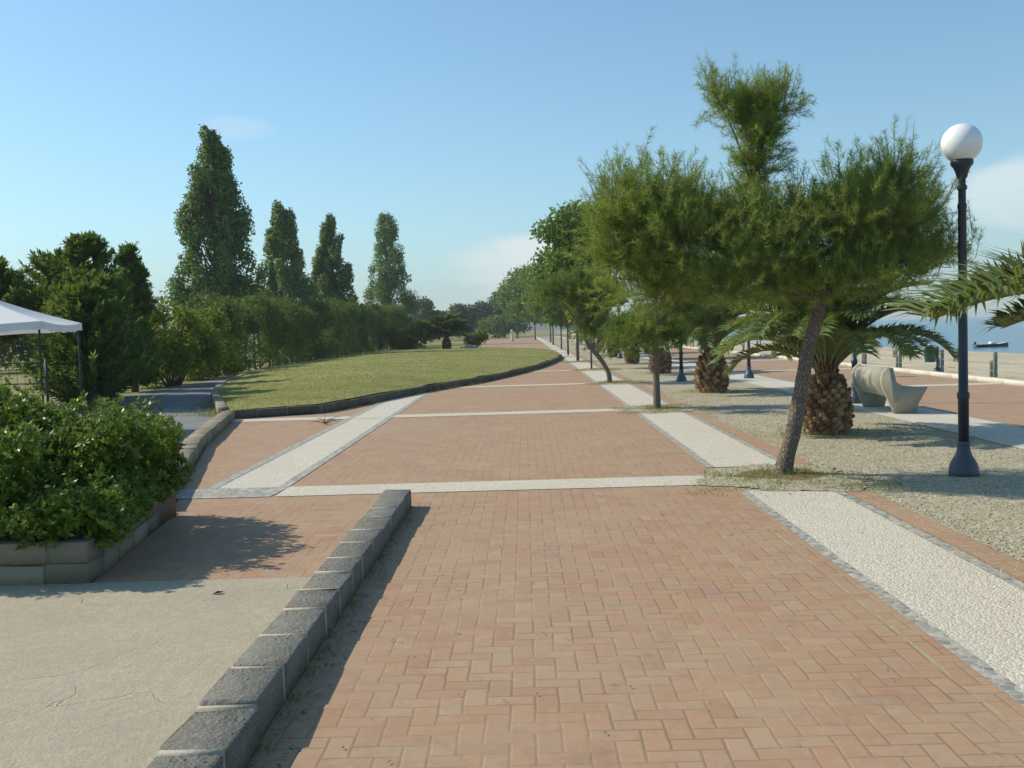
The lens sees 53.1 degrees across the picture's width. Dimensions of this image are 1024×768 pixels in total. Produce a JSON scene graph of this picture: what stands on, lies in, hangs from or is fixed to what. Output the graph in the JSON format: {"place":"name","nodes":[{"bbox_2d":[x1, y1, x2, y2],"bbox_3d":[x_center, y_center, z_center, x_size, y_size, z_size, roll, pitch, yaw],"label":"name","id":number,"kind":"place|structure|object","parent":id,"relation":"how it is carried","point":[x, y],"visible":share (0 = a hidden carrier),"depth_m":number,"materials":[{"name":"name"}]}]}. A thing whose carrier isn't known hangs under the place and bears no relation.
{"place":"outdoors","nodes":[
{"label":"outdoors","id":0,"kind":"place"},
{"bbox_2d":[13,376,232,476],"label":"side path","id":1,"kind":"structure","parent":0,"point":[171,399],"depth_m":27.25,"materials":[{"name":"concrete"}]},
{"bbox_2d":[0,359,49,409],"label":"fence","id":2,"kind":"object","parent":1,"relation":"on","point":[45,362],"visible":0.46,"depth_m":20.53,"materials":[{"name":"metal"}]},
{"bbox_2d":[0,301,83,421],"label":"gazebo","id":3,"kind":"object","parent":1,"relation":"on","point":[14,319],"visible":0.91,"depth_m":17.40,"materials":[{"name":"fabric"}]},
{"bbox_2d":[0,577,310,767],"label":"concrete path","id":4,"kind":"structure","parent":0,"point":[114,675],"depth_m":5.30,"materials":[{"name":"concrete"}]},
{"bbox_2d":[0,331,570,549],"bbox_3d":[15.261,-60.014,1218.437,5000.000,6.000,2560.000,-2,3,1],"label":"ground","id":5,"kind":"structure","parent":0,"point":[457,343],"depth_m":55.27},
{"bbox_2d":[0,335,27,369],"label":"field bush","id":6,"kind":"object","parent":5,"relation":"on","point":[5,349],"visible":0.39,"depth_m":60.78,"materials":[{"name":"green plant"}]},
{"bbox_2d":[0,255,47,344],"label":"conifer tree","id":7,"kind":"object","parent":5,"relation":"on","point":[12,285],"visible":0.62,"depth_m":26.86,"materials":[{"name":"green plant"}]},
{"bbox_2d":[8,334,41,361],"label":"field bush","id":8,"kind":"object","parent":5,"relation":"on","point":[27,346],"visible":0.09,"depth_m":60.80,"materials":[{"name":"green plant"}]},
{"bbox_2d":[33,299,86,353],"bbox_3d":[-10.994,-1.014,26.155,2.053,3.354,2.228,-4,4,-42],"label":"shrub","id":9,"kind":"object","parent":5,"relation":"on","point":[44,309],"visible":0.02,"depth_m":25.67,"materials":[{"name":"green plant"}]},
{"bbox_2d":[18,247,130,322],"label":"conifer tree","id":10,"kind":"object","parent":5,"relation":"on","point":[43,264],"visible":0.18,"depth_m":28.98,"materials":[{"name":"green plant"}]},
{"bbox_2d":[11,272,161,410],"bbox_3d":[-10.224,-0.972,24.644,3.227,3.458,2.956,-2,3,1],"label":"conifer tree","id":11,"kind":"object","parent":5,"relation":"on","point":[103,321],"visible":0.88,"depth_m":24.37,"materials":[{"name":"green plant"}]},
{"bbox_2d":[11,259,163,402],"bbox_3d":[-10.695,-1.225,25.778,3.563,3.871,3.193,-2,3,1],"label":"conifer tree","id":12,"kind":"object","parent":5,"relation":"on","point":[72,275],"visible":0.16,"depth_m":25.45,"materials":[{"name":"green plant"}]},
{"bbox_2d":[0,485,176,585],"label":"planter","id":13,"kind":"object","parent":5,"relation":"on","point":[76,560],"visible":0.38,"depth_m":6.98,"materials":[{"name":"stone"}]},
{"bbox_2d":[0,374,195,551],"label":"shrub","id":14,"kind":"object","parent":13,"relation":"on","point":[110,471],"visible":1,"depth_m":7.67,"materials":[{"name":"green plant"}]},
{"bbox_2d":[26,230,151,370],"bbox_3d":[-11.533,-1.804,27.922,3.306,4.851,3.262,-2,3,1],"label":"conifer tree","id":15,"kind":"object","parent":5,"relation":"on","point":[81,248],"visible":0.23,"depth_m":27.79,"materials":[{"name":"green plant"}]},
{"bbox_2d":[112,272,153,393],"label":"conifer tree","id":16,"kind":"object","parent":5,"relation":"on","point":[145,322],"visible":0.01,"depth_m":30.39,"materials":[{"name":"green plant"}]},
{"bbox_2d":[112,241,165,391],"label":"conifer tree","id":17,"kind":"object","parent":5,"relation":"on","point":[133,269],"visible":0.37,"depth_m":33.12,"materials":[{"name":"green plant"}]},
{"bbox_2d":[139,292,230,388],"bbox_3d":[-12.210,-1.546,36.816,3.602,3.500,4.577,-2,3,1],"label":"shrub","id":18,"kind":"object","parent":5,"relation":"on","point":[186,343],"visible":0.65,"depth_m":36.60,"materials":[{"name":"green plant"}]},
{"bbox_2d":[165,411,234,494],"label":"kerb wall","id":19,"kind":"structure","parent":5,"relation":"on","point":[199,440],"depth_m":15.85,"materials":[{"name":"stone"}]},
{"bbox_2d":[168,303,245,380],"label":"shrub","id":20,"kind":"object","parent":5,"relation":"on","point":[232,365],"visible":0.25,"depth_m":42.92,"materials":[{"name":"green plant"}]},
{"bbox_2d":[160,123,266,348],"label":"poplar tree","id":21,"kind":"object","parent":5,"relation":"on","point":[218,223],"visible":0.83,"depth_m":68.84,"materials":[{"name":"green plant"}]},
{"bbox_2d":[210,367,266,413],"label":"edging wall","id":22,"kind":"structure","parent":5,"relation":"on","point":[219,404],"depth_m":25.92,"materials":[{"name":"stone"}]},
{"bbox_2d":[254,199,318,354],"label":"poplar tree","id":23,"kind":"object","parent":5,"relation":"on","point":[280,247],"visible":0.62,"depth_m":86.96,"materials":[{"name":"green plant"}]},
{"bbox_2d":[184,286,409,374],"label":"hedge","id":24,"kind":"object","parent":5,"relation":"on","point":[281,326],"visible":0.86,"depth_m":61.21,"materials":[{"name":"green plant"}]},
{"bbox_2d":[308,213,358,333],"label":"poplar tree","id":25,"kind":"object","parent":5,"relation":"on","point":[327,261],"visible":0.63,"depth_m":97.08,"materials":[{"name":"green plant"}]},
{"bbox_2d":[362,212,420,325],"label":"poplar tree","id":26,"kind":"object","parent":5,"relation":"on","point":[390,278],"visible":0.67,"depth_m":126.83,"materials":[{"name":"green plant"}]},
{"bbox_2d":[378,315,427,349],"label":"bush","id":27,"kind":"object","parent":5,"relation":"on","point":[402,340],"visible":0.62,"depth_m":95.26,"materials":[{"name":"green plant"}]},
{"bbox_2d":[411,296,442,323],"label":"distant tree","id":28,"kind":"object","parent":5,"relation":"on","point":[426,308],"visible":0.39,"depth_m":187.59,"materials":[{"name":"green plant"}]},
{"bbox_2d":[445,303,484,335],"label":"distant tree","id":29,"kind":"object","parent":5,"relation":"on","point":[469,313],"visible":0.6,"depth_m":198.26,"materials":[{"name":"green plant"}]},
{"bbox_2d":[463,330,489,346],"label":"bush","id":30,"kind":"object","parent":5,"relation":"on","point":[479,338],"visible":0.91,"depth_m":99.12,"materials":[{"name":"green plant"}]},
{"bbox_2d":[472,299,496,330],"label":"distant tree","id":31,"kind":"object","parent":5,"relation":"on","point":[488,308],"visible":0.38,"depth_m":222.82,"materials":[{"name":"green plant"}]},
{"bbox_2d":[476,313,520,337],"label":"bush","id":32,"kind":"object","parent":5,"relation":"on","point":[503,324],"visible":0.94,"depth_m":212.11,"materials":[{"name":"green plant"}]},
{"bbox_2d":[487,294,525,336],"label":"distant tree","id":33,"kind":"object","parent":5,"relation":"on","point":[499,311],"visible":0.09,"depth_m":232.37,"materials":[{"name":"green plant"}]},
{"bbox_2d":[490,269,529,337],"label":"leafy tree","id":34,"kind":"object","parent":5,"relation":"on","point":[500,296],"visible":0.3,"depth_m":196.97,"materials":[{"name":"green plant"}]},
{"bbox_2d":[514,318,533,334],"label":"distant tree","id":35,"kind":"object","parent":5,"relation":"on","point":[524,328],"visible":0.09,"depth_m":249.50,"materials":[{"name":"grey plant"}]},
{"bbox_2d":[503,261,548,339],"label":"leafy tree","id":36,"kind":"object","parent":5,"relation":"on","point":[518,298],"visible":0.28,"depth_m":159.23,"materials":[{"name":"green plant"}]},
{"bbox_2d":[529,199,609,360],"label":"leafy tree","id":37,"kind":"object","parent":5,"relation":"on","point":[555,260],"visible":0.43,"depth_m":50.09,"materials":[{"name":"green plant"}]},
{"bbox_2d":[16,319,575,345],"bbox_3d":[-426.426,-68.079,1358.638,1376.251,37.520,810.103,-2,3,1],"label":"hills","id":38,"kind":"structure","parent":0,"point":[540,328],"depth_m":1295.46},
{"bbox_2d":[219,348,558,409],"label":"lawn","id":39,"kind":"structure","parent":0,"point":[513,363],"depth_m":34.23,"materials":[{"name":"plant"}]},
{"bbox_2d":[406,319,441,348],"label":"lawn shrub","id":40,"kind":"object","parent":39,"relation":"on","point":[414,331],"visible":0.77,"depth_m":84.52,"materials":[{"name":"green plant"}]},
{"bbox_2d":[417,312,474,348],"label":"palm tree","id":41,"kind":"object","parent":39,"relation":"on","point":[450,325],"visible":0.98,"depth_m":84.14,"materials":[{"name":"green plant"}]},
{"bbox_2d":[147,347,1023,766],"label":"grass","id":42,"kind":"structure","parent":39,"relation":"on","point":[769,469],"depth_m":24.15,"materials":[{"name":"plant"}]},
{"bbox_2d":[0,0,1023,320],"label":"sky","id":43,"kind":"structure","parent":0,"point":[463,122],"materials":[{"name":"blue"}]},
{"bbox_2d":[93,337,1023,767],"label":"promenade paving","id":44,"kind":"structure","parent":0,"point":[571,607],"depth_m":5.84,"materials":[{"name":"brick"}]},
{"bbox_2d":[176,487,286,498],"bbox_3d":[-3.077,1.156,10.866,1.280,0.001,0.660,-2,3,1],"label":"cobble border","id":45,"kind":"object","parent":44,"relation":"on","point":[227,493],"visible":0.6,"depth_m":10.86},
{"bbox_2d":[146,489,410,767],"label":"wall","id":46,"kind":"structure","parent":44,"relation":"on","point":[228,722],"depth_m":4.74,"materials":[{"name":"stone"}]},
{"bbox_2d":[206,400,386,488],"bbox_3d":[-3.175,0.643,20.644,0.120,0.001,18.920,-2,3,1],"label":"cobble border","id":47,"kind":"object","parent":44,"relation":"on","point":[240,473],"visible":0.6,"depth_m":14.51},
{"bbox_2d":[217,393,424,488],"bbox_3d":[-2.775,0.636,20.639,0.680,0.001,18.920,-2,3,1],"label":"pebble strip","id":48,"kind":"object","parent":44,"relation":"on","point":[281,469],"visible":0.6,"depth_m":14.50,"materials":[{"name":"gravel"}]},
{"bbox_2d":[279,391,431,486],"bbox_3d":[-2.376,0.620,20.633,0.120,0.001,18.920,-2,3,1],"label":"cobble border","id":49,"kind":"object","parent":44,"relation":"on","point":[296,478],"visible":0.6,"depth_m":14.67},
{"bbox_2d":[226,354,561,418],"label":"kerb wall","id":50,"kind":"structure","parent":44,"relation":"on","point":[332,406],"depth_m":24.08,"materials":[{"name":"stone"}]},
{"bbox_2d":[233,408,627,421],"bbox_3d":[-1.675,0.618,20.284,8.050,0.001,0.660,-2,3,1],"label":"cross band","id":51,"kind":"object","parent":44,"relation":"on","point":[431,415],"visible":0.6,"depth_m":20.28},
{"bbox_2d":[276,475,703,495],"bbox_3d":[-0.138,1.071,10.825,4.600,0.001,0.660,-2,3,1],"label":"cross band","id":52,"kind":"object","parent":44,"relation":"on","point":[489,485],"visible":1,"depth_m":10.82,"materials":[{"name":"concrete"}]},
{"bbox_2d":[454,383,584,387],"bbox_3d":[0.147,0.045,30.145,4.650,0.001,0.660,-2,3,1],"label":"cross band","id":53,"kind":"object","parent":44,"relation":"on","point":[520,385],"visible":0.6,"depth_m":30.15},
{"bbox_2d":[245,429,1021,767],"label":"dry litter","id":54,"kind":"object","parent":44,"relation":"on","point":[459,633],"visible":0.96,"depth_m":6.06,"materials":[{"name":"brown plant"}]},
{"bbox_2d":[767,526,1023,734],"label":"moss seam","id":55,"kind":"object","parent":44,"relation":"on","point":[933,661],"visible":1,"depth_m":5.09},
{"bbox_2d":[538,336,1023,590],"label":"gravel bed","id":56,"kind":"object","parent":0,"point":[991,475],"visible":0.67,"depth_m":12.31,"materials":[{"name":"gravel"}]},
{"bbox_2d":[517,261,551,341],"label":"leafy tree","id":57,"kind":"object","parent":56,"relation":"on","point":[526,273],"visible":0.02,"depth_m":126.29,"materials":[{"name":"green plant"}]},
{"bbox_2d":[520,269,564,344],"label":"leafy tree","id":58,"kind":"object","parent":56,"relation":"on","point":[536,310],"visible":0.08,"depth_m":103.27,"materials":[{"name":"green plant"}]},
{"bbox_2d":[527,255,569,354],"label":"leafy tree","id":59,"kind":"object","parent":56,"relation":"on","point":[537,276],"visible":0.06,"depth_m":61.53,"materials":[{"name":"green plant"}]},
{"bbox_2d":[526,275,574,348],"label":"leafy tree","id":60,"kind":"object","parent":56,"relation":"on","point":[548,314],"visible":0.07,"depth_m":80.70,"materials":[{"name":"green plant"}]},
{"bbox_2d":[557,321,573,339],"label":"leafy tree","id":61,"kind":"object","parent":56,"relation":"on","point":[565,326],"visible":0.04,"depth_m":149.88,"materials":[{"name":"green plant"}]},
{"bbox_2d":[568,326,595,348],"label":"palm tree","id":62,"kind":"object","parent":56,"relation":"on","point":[593,343],"visible":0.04,"depth_m":77.58,"materials":[{"name":"green plant"}]},
{"bbox_2d":[572,362,596,368],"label":"pebble strip","id":63,"kind":"object","parent":56,"relation":"on","point":[581,365],"visible":0.8,"depth_m":44.79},
{"bbox_2d":[571,328,605,352],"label":"palm tree","id":64,"kind":"object","parent":56,"relation":"on","point":[596,344],"visible":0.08,"depth_m":66.68,"materials":[{"name":"green plant"}]},
{"bbox_2d":[577,368,615,370],"bbox_3d":[3.218,-0.565,39.963,1.798,0.001,2.059,-2,3,-13],"label":"tree pit","id":65,"kind":"object","parent":56,"relation":"on","point":[592,370],"visible":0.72,"depth_m":39.45,"materials":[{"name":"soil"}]},
{"bbox_2d":[552,266,630,368],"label":"leafy tree","id":66,"kind":"object","parent":65,"relation":"on","point":[624,301],"visible":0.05,"depth_m":40.42,"materials":[{"name":"green plant"}]},
{"bbox_2d":[579,318,618,356],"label":"palm tree","id":67,"kind":"object","parent":56,"relation":"on","point":[594,339],"visible":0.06,"depth_m":56.11,"materials":[{"name":"green plant"}]},
{"bbox_2d":[583,370,619,381],"bbox_3d":[3.007,-0.299,35.099,0.790,0.001,8.100,-2,3,1],"label":"pebble strip","id":68,"kind":"object","parent":56,"relation":"on","point":[599,376],"visible":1,"depth_m":34.86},
{"bbox_2d":[585,381,642,383],"bbox_3d":[3.111,-0.046,30.173,1.807,0.001,1.962,0,3,28],"label":"tree pit","id":69,"kind":"object","parent":56,"relation":"on","point":[618,382],"visible":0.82,"depth_m":29.91,"materials":[{"name":"gravel"}]},
{"bbox_2d":[527,254,628,382],"bbox_3d":[2.017,-1.913,30.382,2.953,3.972,2.755,0,3,28],"label":"pine tree","id":70,"kind":"object","parent":69,"relation":"on","point":[565,286],"visible":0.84,"depth_m":29.86,"materials":[{"name":"green plant"}]},
{"bbox_2d":[599,385,629,405],"bbox_3d":[2.445,0.234,25.270,0.090,0.001,8.200,-2,3,1],"label":"cobble border","id":71,"kind":"object","parent":56,"relation":"on","point":[616,397],"visible":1,"depth_m":24.14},
{"bbox_2d":[610,370,633,380],"bbox_3d":[3.621,-0.311,34.990,0.240,0.001,7.900,-2,3,1],"label":"brick edging","id":72,"kind":"object","parent":56,"relation":"on","point":[619,375],"visible":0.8,"depth_m":33.80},
{"bbox_2d":[597,316,648,363],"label":"palm tree","id":73,"kind":"object","parent":56,"relation":"on","point":[627,360],"visible":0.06,"depth_m":45.21,"materials":[{"name":"green plant"}]},
{"bbox_2d":[602,384,667,405],"bbox_3d":[2.885,0.223,25.264,0.790,0.001,8.200,-2,3,1],"label":"pebble strip","id":74,"kind":"object","parent":56,"relation":"on","point":[629,394],"visible":1,"depth_m":24.62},
{"bbox_2d":[611,302,671,373],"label":"palm tree","id":75,"kind":"object","parent":56,"relation":"on","point":[665,361],"visible":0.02,"depth_m":34.85,"materials":[{"name":"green plant"}]},
{"bbox_2d":[630,384,671,404],"bbox_3d":[3.319,0.214,25.157,0.080,0.001,8.000,-2,3,1],"label":"cobble border","id":76,"kind":"object","parent":56,"relation":"on","point":[649,394],"visible":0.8,"depth_m":25.24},
{"bbox_2d":[633,384,682,404],"bbox_3d":[3.499,0.211,25.155,0.240,0.001,8.000,-2,3,1],"label":"brick edging","id":77,"kind":"object","parent":56,"relation":"on","point":[650,390],"visible":0.8,"depth_m":24.01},
{"bbox_2d":[620,405,715,412],"bbox_3d":[2.978,0.478,20.292,1.848,0.001,1.964,-3,3,-25],"label":"tree pit","id":78,"kind":"object","parent":56,"relation":"on","point":[632,408],"visible":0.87,"depth_m":20.07,"materials":[{"name":"gravel"}]},
{"bbox_2d":[598,246,721,407],"bbox_3d":[2.889,-1.344,20.076,2.479,3.859,2.735,-2,3,1],"label":"pine tree","id":79,"kind":"object","parent":78,"relation":"on","point":[619,330],"visible":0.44,"depth_m":20.22,"materials":[{"name":"green plant"}]},
{"bbox_2d":[636,412,713,466],"bbox_3d":[2.325,0.747,15.609,0.090,0.001,7.750,-2,3,1],"label":"cobble border","id":80,"kind":"object","parent":56,"relation":"on","point":[688,450],"visible":1,"depth_m":14.18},
{"bbox_2d":[676,346,686,381],"bbox_3d":[4.905,-1.880,29.884,0.400,3.618,0.400,-2,3,1],"label":"street lamp","id":81,"kind":"object","parent":56,"relation":"on","point":[681,376],"visible":0.23,"depth_m":29.90,"materials":[{"name":"metal"}]},
{"bbox_2d":[643,292,766,392],"bbox_3d":[4.846,-1.063,24.680,3.676,2.595,3.789,-2,3,1],"label":"palm tree","id":82,"kind":"object","parent":56,"relation":"on","point":[706,327],"visible":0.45,"depth_m":24.39,"materials":[{"name":"green plant"}]},
{"bbox_2d":[641,412,775,466],"bbox_3d":[2.765,0.736,15.603,0.790,0.001,7.750,-2,3,1],"label":"pebble strip","id":83,"kind":"object","parent":56,"relation":"on","point":[707,443],"visible":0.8,"depth_m":14.26,"materials":[{"name":"gravel"}]},
{"bbox_2d":[683,412,776,460],"bbox_3d":[3.199,0.727,15.497,0.080,0.001,7.550,-2,3,1],"label":"cobble border","id":84,"kind":"object","parent":56,"relation":"on","point":[741,441],"visible":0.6,"depth_m":14.58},
{"bbox_2d":[689,412,813,464],"bbox_3d":[3.379,0.724,15.495,0.240,0.001,7.550,-2,3,1],"label":"brick edging","id":85,"kind":"object","parent":56,"relation":"on","point":[757,442],"visible":0.8,"depth_m":14.71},
{"bbox_2d":[696,463,869,491],"bbox_3d":[2.872,0.977,10.885,1.814,0.001,1.988,0,3,22],"label":"tree pit","id":86,"kind":"object","parent":56,"relation":"on","point":[712,481],"visible":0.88,"depth_m":10.53,"materials":[{"name":"gravel"}]},
{"bbox_2d":[556,51,984,474],"bbox_3d":[2.775,-1.265,10.922,4.687,4.694,2.260,-2,3,1],"label":"pine tree","id":87,"kind":"object","parent":86,"relation":"on","point":[844,219],"visible":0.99,"depth_m":10.65,"materials":[{"name":"green plant"}]},
{"bbox_2d":[735,468,826,479],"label":"needle litter","id":88,"kind":"object","parent":86,"relation":"on","point":[790,477],"visible":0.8,"depth_m":10.92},
{"bbox_2d":[554,336,1023,448],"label":"pebble strip","id":89,"kind":"object","parent":56,"relation":"on","point":[1006,434],"visible":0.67,"depth_m":16.63,"materials":[{"name":"gravel"}]},
{"bbox_2d":[744,314,753,377],"bbox_3d":[6.990,-1.967,30.354,0.400,3.618,0.400,-2,3,1],"label":"street lamp","id":90,"kind":"object","parent":89,"relation":"on","point":[748,373],"visible":0.19,"depth_m":30.37,"materials":[{"name":"metal"}]},
{"bbox_2d":[851,351,861,403],"bbox_3d":[6.692,-1.416,20.072,0.400,3.618,0.400,-2,3,1],"label":"street lamp","id":91,"kind":"object","parent":89,"relation":"on","point":[855,399],"visible":0.09,"depth_m":20.07,"materials":[{"name":"paint"}]},
{"bbox_2d":[851,364,927,413],"bbox_3d":[6.768,0.068,18.462,0.790,0.820,1.670,-2,3,1],"label":"park bench","id":92,"kind":"object","parent":89,"relation":"on","point":[876,386],"visible":0.98,"depth_m":17.70,"materials":[{"name":"concrete"}]},
{"bbox_2d":[705,277,957,435],"bbox_3d":[4.544,-0.429,15.002,3.470,2.368,3.449,-3,3,-16],"label":"palm tree","id":93,"kind":"object","parent":56,"relation":"on","point":[829,406],"visible":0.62,"depth_m":14.58,"materials":[{"name":"green plant"}]},
{"bbox_2d":[669,344,1023,385],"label":"kerb","id":94,"kind":"structure","parent":56,"relation":"on","point":[973,377],"depth_m":28.73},
{"bbox_2d":[738,490,1023,705],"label":"cobble border","id":95,"kind":"object","parent":56,"relation":"on","point":[996,678],"visible":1,"depth_m":5.67,"materials":[{"name":"stone"}]},
{"bbox_2d":[747,490,1023,689],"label":"pebble strip","id":96,"kind":"object","parent":56,"relation":"on","point":[961,604],"visible":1,"depth_m":6.53,"materials":[{"name":"gravel"}]},
{"bbox_2d":[836,491,1023,589],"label":"cobble border","id":97,"kind":"object","parent":56,"relation":"on","point":[993,571],"visible":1,"depth_m":7.39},
{"bbox_2d":[847,491,1023,581],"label":"brick edging","id":98,"kind":"object","parent":56,"relation":"on","point":[962,542],"visible":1,"depth_m":7.70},
{"bbox_2d":[878,239,1023,334],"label":"palm tree","id":99,"kind":"object","parent":56,"relation":"on","point":[1002,281],"visible":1,"depth_m":5.72,"materials":[{"name":"green plant"}]},
{"bbox_2d":[941,123,982,476],"bbox_3d":[4.645,-0.854,10.563,0.400,3.618,0.400,-2,3,1],"label":"street lamp","id":100,"kind":"object","parent":56,"relation":"on","point":[961,145],"visible":0.99,"depth_m":10.51,"materials":[{"name":"metal"}]},
{"bbox_2d":[555,317,1023,352],"bbox_3d":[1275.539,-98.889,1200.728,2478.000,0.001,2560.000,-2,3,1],"label":"sea","id":101,"kind":"structure","parent":0,"point":[1012,335],"depth_m":134.63,"materials":[{"name":"liquid"}]},
{"bbox_2d":[972,342,1007,347],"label":"boat","id":102,"kind":"object","parent":101,"relation":"on","point":[992,344],"visible":1,"depth_m":72.85,"materials":[{"name":"metal"}]},
{"bbox_2d":[562,335,1023,426],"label":"promenade paving","id":103,"kind":"structure","parent":0,"point":[1003,403],"depth_m":23.12,"materials":[{"name":"brick"}]},
{"bbox_2d":[741,368,851,371],"bbox_3d":[9.825,-0.480,34.704,4.100,0.001,0.600,-2,3,1],"label":"cross band","id":104,"kind":"object","parent":103,"relation":"on","point":[791,370],"visible":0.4,"depth_m":34.72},
{"bbox_2d":[847,383,998,387],"bbox_3d":[9.702,0.045,24.819,4.100,0.001,0.600,-2,3,1],"label":"cross band","id":105,"kind":"object","parent":103,"relation":"on","point":[951,384],"visible":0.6,"depth_m":24.84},
{"bbox_2d":[562,333,1023,379],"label":"beach","id":106,"kind":"structure","parent":0,"point":[982,365],"depth_m":38.83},
{"bbox_2d":[670,340,1023,377],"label":"beach fence","id":107,"kind":"object","parent":106,"relation":"on","point":[993,368],"visible":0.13,"depth_m":30.25,"materials":[{"name":"concrete"}]},
{"bbox_2d":[724,338,1023,361],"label":"beach fence","id":108,"kind":"object","parent":106,"relation":"on","point":[895,352],"visible":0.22,"depth_m":38.83,"materials":[{"name":"concrete"}]},
{"bbox_2d":[923,344,941,371],"bbox_3d":[12.213,-0.719,29.755,0.515,0.880,0.370,-2,3,1],"label":"litter bin","id":109,"kind":"object","parent":106,"relation":"on","point":[933,358],"visible":0.67,"depth_m":29.67,"materials":[{"name":"metal"}]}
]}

